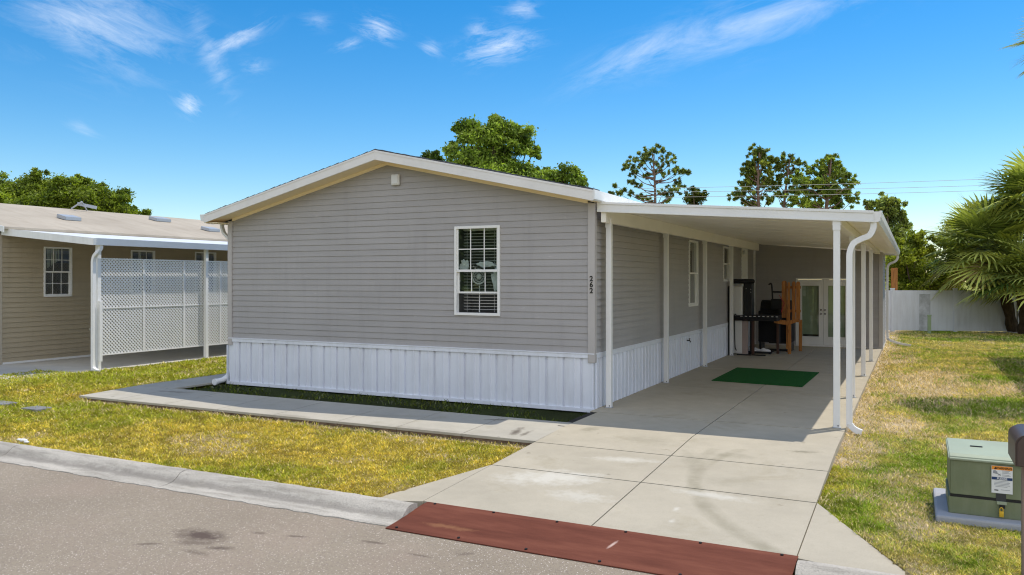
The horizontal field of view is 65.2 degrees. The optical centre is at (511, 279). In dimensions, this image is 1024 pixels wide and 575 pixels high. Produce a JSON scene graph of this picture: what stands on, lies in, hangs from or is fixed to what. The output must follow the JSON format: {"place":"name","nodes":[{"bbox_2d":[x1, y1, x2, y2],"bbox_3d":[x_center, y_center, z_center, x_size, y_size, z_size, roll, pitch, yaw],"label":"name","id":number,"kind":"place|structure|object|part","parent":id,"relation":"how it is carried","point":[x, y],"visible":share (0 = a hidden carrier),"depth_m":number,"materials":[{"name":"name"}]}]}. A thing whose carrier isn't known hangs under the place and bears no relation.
{"place":"outdoors","nodes":[
{"label":"outdoors","id":0,"kind":"place"},
{"bbox_2d":[0,201,227,364],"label":"neighbor house","id":1,"kind":"structure","parent":0,"point":[45,300],"depth_m":21.55,"materials":[{"name":"beige plastic"}]},
{"bbox_2d":[43,247,71,296],"bbox_3d":[-12.212,-0.200,21.208,0.660,1.340,0.820,0,0,27],"label":"window","id":2,"kind":"structure","parent":1,"relation":"in","point":[57,278],"depth_m":21.48,"materials":[{"name":"white plastic"}]},
{"bbox_2d":[1,229,227,371],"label":"neighbor carport","id":3,"kind":"object","parent":1,"relation":"attached to","point":[98,241],"visible":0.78,"depth_m":19.04,"materials":[{"name":"white metal"}]},
{"bbox_2d":[101,258,227,355],"bbox_3d":[-8.275,0.640,21.425,0.034,2.301,6.116,0,0,27],"label":"lattice screen","id":4,"kind":"object","parent":3,"relation":"attached to","point":[188,305],"visible":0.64,"depth_m":20.24,"materials":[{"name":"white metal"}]},
{"bbox_2d":[130,250,154,294],"bbox_3d":[-11.048,-0.200,23.533,0.660,1.340,0.860,0,0,27],"label":"window","id":5,"kind":"structure","parent":1,"relation":"in","point":[135,254],"depth_m":23.85,"materials":[{"name":"white plastic"}]},
{"bbox_2d":[195,252,215,293],"bbox_3d":[-10.011,-0.210,25.603,0.660,1.360,0.890,0,0,27],"label":"window","id":6,"kind":"structure","parent":1,"relation":"in","point":[199,256],"depth_m":25.93,"materials":[{"name":"white plastic"}]},
{"bbox_2d":[0,462,656,574],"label":"street","id":7,"kind":"structure","parent":0,"point":[56,523],"depth_m":6.92,"materials":[{"name":"grey asphalt"}]},
{"bbox_2d":[385,502,797,574],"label":"curb ramp plate","id":8,"kind":"object","parent":7,"relation":"on","point":[641,552],"visible":1,"depth_m":6.75,"materials":[{"name":"red metal"}]},
{"bbox_2d":[0,330,1023,574],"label":"lawn ground","id":9,"kind":"structure","parent":0,"point":[546,414],"depth_m":10.70,"materials":[{"name":"green plant"}]},
{"bbox_2d":[0,400,17,405],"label":"meter cover","id":10,"kind":"object","parent":9,"relation":"on","point":[7,403],"visible":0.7,"depth_m":13.75,"materials":[{"name":"grey concrete"}]},
{"bbox_2d":[18,438,28,443],"bbox_3d":[-6.537,2.155,10.726,0.338,0.051,0.075,0,0,39],"label":"pale stone","id":11,"kind":"object","parent":9,"relation":"on","point":[23,439],"visible":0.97,"depth_m":10.70,"materials":[{"name":"white stone"}]},
{"bbox_2d":[21,406,51,411],"bbox_3d":[-7.839,2.145,13.214,0.400,0.070,0.280,0,0,27],"label":"meter cover","id":12,"kind":"object","parent":9,"relation":"on","point":[36,408],"visible":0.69,"depth_m":13.13,"materials":[{"name":"grey concrete"}]},
{"bbox_2d":[0,344,227,383],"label":"neighbor slab","id":13,"kind":"structure","parent":9,"relation":"on","point":[80,364],"depth_m":20.77,"materials":[{"name":"grey concrete"}]},
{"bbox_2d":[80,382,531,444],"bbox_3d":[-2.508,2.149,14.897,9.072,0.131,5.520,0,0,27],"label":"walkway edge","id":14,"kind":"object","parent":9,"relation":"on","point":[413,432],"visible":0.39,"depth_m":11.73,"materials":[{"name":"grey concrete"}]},
{"bbox_2d":[79,373,570,442],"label":"walkway","id":15,"kind":"structure","parent":9,"relation":"on","point":[174,393],"depth_m":12.54,"materials":[{"name":"concrete"}]},
{"bbox_2d":[420,149,444,160],"bbox_3d":[-3.861,-2.074,39.122,1.410,8.369,2.868,0,0,-7],"label":"tree","id":16,"kind":"object","parent":9,"relation":"on","point":[434,155],"visible":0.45,"depth_m":38.04,"materials":[{"name":"green plant"}]},
{"bbox_2d":[440,113,588,186],"bbox_3d":[-0.656,-2.450,34.994,6.089,9.121,6.675,0,0,-35],"label":"broadleaf tree","id":17,"kind":"object","parent":9,"relation":"on","point":[491,149],"visible":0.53,"depth_m":33.46,"materials":[{"name":"green plant"}]},
{"bbox_2d":[200,149,885,412],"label":"manufactured house","id":18,"kind":"structure","parent":9,"relation":"on","point":[349,276],"depth_m":14.41,"materials":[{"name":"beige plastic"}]},
{"bbox_2d":[459,259,468,269],"bbox_3d":[-0.824,-0.241,13.789,0.196,0.222,0.034,0,0,27],"label":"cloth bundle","id":19,"kind":"object","parent":18,"relation":"attached to","point":[464,265],"visible":1,"depth_m":13.77,"materials":[{"name":"white fabric"}]},
{"bbox_2d":[454,225,499,315],"bbox_3d":[-0.455,-0.150,13.844,0.920,1.560,0.660,0,0,27],"label":"window","id":20,"kind":"structure","parent":18,"relation":"in","point":[474,244],"depth_m":13.95,"materials":[{"name":"white plastic"}]},
{"bbox_2d":[472,272,484,311],"bbox_3d":[-0.563,0.186,13.673,0.276,0.748,0.046,0,0,27],"label":"desk fan","id":21,"kind":"object","parent":18,"relation":"attached to","point":[478,276],"visible":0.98,"depth_m":13.68,"materials":[{"name":"white plastic"}]},
{"bbox_2d":[476,261,496,267],"bbox_3d":[-0.428,-0.255,13.590,0.410,0.112,0.038,0,0,27],"label":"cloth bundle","id":22,"kind":"object","parent":18,"relation":"attached to","point":[487,264],"visible":1,"depth_m":13.58,"materials":[{"name":"white fabric"}]},
{"bbox_2d":[491,266,496,291],"bbox_3d":[-0.284,-0.002,13.529,0.154,0.444,0.051,0,0,27],"label":"curtain","id":23,"kind":"object","parent":18,"relation":"hanging from","point":[494,278],"visible":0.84,"depth_m":13.51,"materials":[{"name":"white fabric"}]},
{"bbox_2d":[688,240,697,306],"bbox_3d":[3.866,-0.140,18.430,0.660,1.540,0.870,0,0,27],"label":"window","id":24,"kind":"structure","parent":18,"relation":"in","point":[693,245],"depth_m":18.63,"materials":[{"name":"white plastic"}]},
{"bbox_2d":[723,246,729,280],"bbox_3d":[5.489,-0.415,21.671,0.660,0.970,0.840,0,0,27],"label":"window","id":25,"kind":"structure","parent":18,"relation":"in","point":[726,251],"depth_m":21.85,"materials":[{"name":"white plastic"}]},
{"bbox_2d":[741,248,747,285],"bbox_3d":[6.901,0.085,23.833,0.050,2.170,0.930,0,0,27],"label":"side door","id":26,"kind":"structure","parent":18,"relation":"in","point":[744,258],"depth_m":23.87,"materials":[{"name":"white paint"}]},
{"bbox_2d":[796,278,845,346],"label":"french doors","id":27,"kind":"structure","parent":18,"relation":"in","point":[816,294],"depth_m":24.57,"materials":[{"name":"white paint"}]},
{"bbox_2d":[608,142,691,203],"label":"pine tree","id":28,"kind":"object","parent":9,"relation":"on","point":[645,156],"visible":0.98,"depth_m":59.90,"materials":[{"name":"green plant"}]},
{"bbox_2d":[682,185,709,204],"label":"tree","id":29,"kind":"object","parent":9,"relation":"on","point":[695,197],"visible":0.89,"depth_m":57.87,"materials":[{"name":"green plant"}]},
{"bbox_2d":[726,142,778,206],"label":"pine tree","id":30,"kind":"object","parent":9,"relation":"on","point":[751,172],"visible":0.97,"depth_m":57.84,"materials":[{"name":"green plant"}]},
{"bbox_2d":[769,151,807,207],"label":"pine tree","id":31,"kind":"object","parent":9,"relation":"on","point":[781,167],"visible":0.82,"depth_m":57.88,"materials":[{"name":"green plant"}]},
{"bbox_2d":[784,153,860,208],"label":"broad pine","id":32,"kind":"object","parent":9,"relation":"on","point":[833,171],"visible":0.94,"depth_m":55.80,"materials":[{"name":"green plant"}]},
{"bbox_2d":[862,191,915,289],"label":"oak tree","id":33,"kind":"object","parent":9,"relation":"on","point":[894,213],"visible":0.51,"depth_m":45.73,"materials":[{"name":"green plant"}]},
{"bbox_2d":[891,268,897,289],"bbox_3d":[16.404,0.775,34.379,0.260,2.550,0.100,0,0,27],"label":"wooden post","id":34,"kind":"object","parent":9,"relation":"on","point":[894,277],"visible":0.36,"depth_m":34.33,"materials":[{"name":"orange wood"}]},
{"bbox_2d":[885,229,965,289],"bbox_3d":[18.292,-0.091,35.735,3.738,4.403,3.663,0,0,-26],"label":"hedge shrub","id":35,"kind":"object","parent":9,"relation":"on","point":[911,266],"visible":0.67,"depth_m":35.55,"materials":[{"name":"green plant"}]},
{"bbox_2d":[927,315,931,333],"bbox_3d":[16.239,1.760,31.179,0.160,0.780,0.160,0,0,27],"label":"marker post","id":36,"kind":"object","parent":9,"relation":"on","point":[929,324],"visible":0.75,"depth_m":31.12,"materials":[{"name":"green plastic"}]},
{"bbox_2d":[885,288,1018,331],"bbox_3d":[26.099,1.250,31.186,45.605,1.800,0.150,0,0,7],"label":"vinyl fence","id":37,"kind":"object","parent":9,"relation":"on","point":[910,309],"visible":0.22,"depth_m":32.29,"materials":[{"name":"white plastic"}]},
{"bbox_2d":[918,191,1023,331],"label":"fan palm","id":38,"kind":"object","parent":9,"relation":"on","point":[962,233],"visible":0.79,"depth_m":30.73,"materials":[{"name":"green plant"}]},
{"bbox_2d":[933,488,1020,530],"bbox_3d":[4.507,2.158,7.411,1.065,0.105,1.080,0,0,27],"label":"concrete pad","id":39,"kind":"object","parent":9,"relation":"on","point":[942,513],"visible":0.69,"depth_m":7.09,"materials":[{"name":"grey concrete"}]},
{"bbox_2d":[946,438,1020,520],"bbox_3d":[4.471,1.827,7.367,0.830,0.557,0.752,0,0,27],"label":"utility cabinet","id":40,"kind":"object","parent":39,"relation":"on","point":[983,478],"visible":1,"depth_m":7.15,"materials":[{"name":"green metal"}]},
{"bbox_2d":[999,507,1003,516],"bbox_3d":[4.293,2.040,7.028,0.035,0.086,0.022,0,0,27],"label":"padlock","id":41,"kind":"object","parent":40,"relation":"hanging from","point":[1001,513],"visible":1,"depth_m":7.02,"materials":[{"name":"yellow metal"}]},
{"bbox_2d":[938,191,1023,289],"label":"broadleaf tree","id":42,"kind":"object","parent":9,"relation":"on","point":[968,205],"visible":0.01,"depth_m":36.23,"materials":[{"name":"green plant"}]},
{"bbox_2d":[956,227,1023,333],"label":"fan palm","id":43,"kind":"object","parent":9,"relation":"on","point":[1013,280],"visible":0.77,"depth_m":29.85,"materials":[{"name":"green plant"}]},
{"bbox_2d":[962,144,1023,235],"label":"fan palm","id":44,"kind":"object","parent":9,"relation":"on","point":[1014,183],"visible":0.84,"depth_m":30.17,"materials":[{"name":"green plant"}]},
{"bbox_2d":[982,331,1016,332],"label":"pebbles","id":45,"kind":"object","parent":9,"relation":"on","point":[998,331],"visible":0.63,"depth_m":31.78,"materials":[{"name":"grey stone"}]},
{"bbox_2d":[1000,16,1023,76],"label":"cabbage palm","id":46,"kind":"object","parent":9,"relation":"on","point":[1019,43],"visible":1,"depth_m":15.29,"materials":[{"name":"green plant"}]},
{"bbox_2d":[1008,424,1023,574],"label":"mailbox","id":47,"kind":"object","parent":9,"relation":"on","point":[1016,443],"visible":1,"depth_m":5.84,"materials":[{"name":"brown metal"}]},
{"bbox_2d":[1017,438,1023,465],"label":"door","id":48,"kind":"structure","parent":47,"relation":"in","point":[1020,446],"depth_m":5.68,"materials":[{"name":"brown metal"}]},
{"bbox_2d":[0,0,1023,281],"label":"sky","id":49,"kind":"structure","parent":0,"point":[195,108],"materials":[{"name":"blue"}]},
{"bbox_2d":[381,344,904,574],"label":"driveway","id":50,"kind":"structure","parent":0,"point":[748,465],"depth_m":8.98,"materials":[{"name":"concrete"}]},
{"bbox_2d":[558,412,688,518],"bbox_3d":[4.975,2.139,15.889,3.640,0.153,19.300,0,0,27],"label":"driveway joint bed","id":51,"kind":"object","parent":50,"relation":"in","point":[580,417],"visible":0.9,"depth_m":11.89,"materials":[{"name":"grey concrete"}]},
{"bbox_2d":[728,286,729,354],"bbox_3d":[5.958,1.110,21.839,0.040,1.880,0.380,0,0,27],"label":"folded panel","id":52,"kind":"object","parent":50,"relation":"on","point":[728,320],"visible":0.47,"depth_m":21.67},
{"bbox_2d":[733,286,743,353],"bbox_3d":[6.288,1.110,22.213,0.255,1.840,0.515,0,0,27],"label":"storage cabinet","id":53,"kind":"object","parent":50,"relation":"on","point":[738,300],"visible":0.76,"depth_m":21.98,"materials":[{"name":"white paint"}]},
{"bbox_3d":[6.179,1.110,21.988,0.220,1.780,0.014,0,0,27],"label":"door","id":54,"kind":"part","parent":53,"relation":"part of","materials":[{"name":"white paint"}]},
{"bbox_2d":[733,279,754,353],"bbox_3d":[6.405,1.018,22.138,0.647,2.065,0.445,0,0,27],"label":"exercise machine","id":55,"kind":"object","parent":50,"relation":"on","point":[748,296],"visible":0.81,"depth_m":22.02,"materials":[{"name":"black metal"}]},
{"bbox_2d":[742,321,747,353],"bbox_3d":[6.390,1.590,21.958,0.145,0.920,0.100,0,0,27],"label":"cardboard box","id":56,"kind":"object","parent":50,"relation":"on","point":[744,337],"visible":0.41,"depth_m":21.91,"materials":[{"name":"brown cardboard"}]},
{"bbox_2d":[737,354,765,355],"bbox_3d":[6.441,2.032,21.586,0.760,0.036,0.036,0,0,27],"label":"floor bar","id":57,"kind":"object","parent":50,"relation":"on","point":[751,354],"visible":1,"depth_m":21.56,"materials":[{"name":"black metal"}]},
{"bbox_2d":[597,202,910,433],"bbox_3d":[7.141,0.450,19.284,4.392,3.344,17.174,0,0,27],"label":"carport","id":58,"kind":"object","parent":50,"relation":"on","point":[849,231],"visible":0.99,"depth_m":13.49,"materials":[{"name":"white metal"}]},
{"bbox_2d":[735,314,781,353],"bbox_3d":[6.787,1.515,22.035,1.135,1.070,0.887,0,0,27],"label":"folding table","id":59,"kind":"object","parent":50,"relation":"on","point":[755,317],"visible":0.84,"depth_m":21.82,"materials":[{"name":"black plastic"}]},
{"bbox_2d":[734,314,736,350],"bbox_3d":[6.120,1.443,21.948,0.086,1.013,0.026,0,0,27],"label":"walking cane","id":60,"kind":"object","parent":59,"relation":"hanging from","point":[734,332],"visible":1,"depth_m":21.95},
{"bbox_2d":[748,351,773,353],"bbox_3d":[6.887,2.022,22.341,0.720,0.055,0.450,0,0,27],"label":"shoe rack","id":61,"kind":"object","parent":50,"relation":"on","point":[762,352],"visible":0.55,"depth_m":22.15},
{"bbox_2d":[712,367,818,386],"bbox_3d":[5.385,2.040,16.886,1.800,0.012,2.850,0,0,27],"label":"turf mat","id":62,"kind":"object","parent":50,"relation":"on","point":[771,377],"visible":1,"depth_m":16.63,"materials":[{"name":"green carpet"}]},
{"bbox_2d":[758,300,794,350],"bbox_3d":[7.681,1.325,23.258,0.920,1.450,0.700,0,0,27],"label":"covered grill","id":63,"kind":"object","parent":50,"relation":"on","point":[766,331],"visible":0.66,"depth_m":23.05,"materials":[{"name":"black fabric"}]},
{"bbox_2d":[768,283,787,350],"bbox_3d":[7.582,1.056,22.748,0.600,1.928,0.360,0,0,27],"label":"exercise bike","id":64,"kind":"object","parent":50,"relation":"on","point":[776,303],"visible":0.57,"depth_m":22.74,"materials":[{"name":"black metal"}]},
{"bbox_2d":[774,281,801,353],"bbox_3d":[7.783,1.040,22.435,0.676,2.020,1.320,0,0,27],"label":"wooden chair","id":65,"kind":"object","parent":50,"relation":"on","point":[785,298],"visible":0.98,"depth_m":21.96,"materials":[{"name":"orange wood"}]},
{"bbox_2d":[640,179,978,188],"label":"power line","id":66,"kind":"object","parent":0,"point":[814,184],"visible":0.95,"depth_m":49.99,"materials":[{"name":"black metal"}]},
{"bbox_2d":[640,185,986,192],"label":"power line","id":67,"kind":"object","parent":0,"point":[818,189],"visible":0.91,"depth_m":49.99,"materials":[{"name":"black metal"}]},
{"bbox_2d":[640,190,990,197],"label":"power line","id":68,"kind":"object","parent":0,"point":[824,194],"visible":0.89,"depth_m":49.99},
{"label":"ground","id":69,"kind":"structure","parent":0,"visible":0},
{"bbox_2d":[0,167,152,215],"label":"oak tree","id":70,"kind":"object","parent":69,"relation":"on","point":[33,188],"visible":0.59,"depth_m":47.07,"materials":[{"name":"green plant"}]},
{"bbox_2d":[0,441,416,526],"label":"curb","id":71,"kind":"structure","parent":69,"relation":"on","point":[379,511],"depth_m":8.59,"materials":[{"name":"concrete"}]},
{"bbox_2d":[795,560,898,574],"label":"curb","id":72,"kind":"structure","parent":69,"relation":"on","point":[803,567],"depth_m":5.96,"materials":[{"name":"concrete"}]}
]}

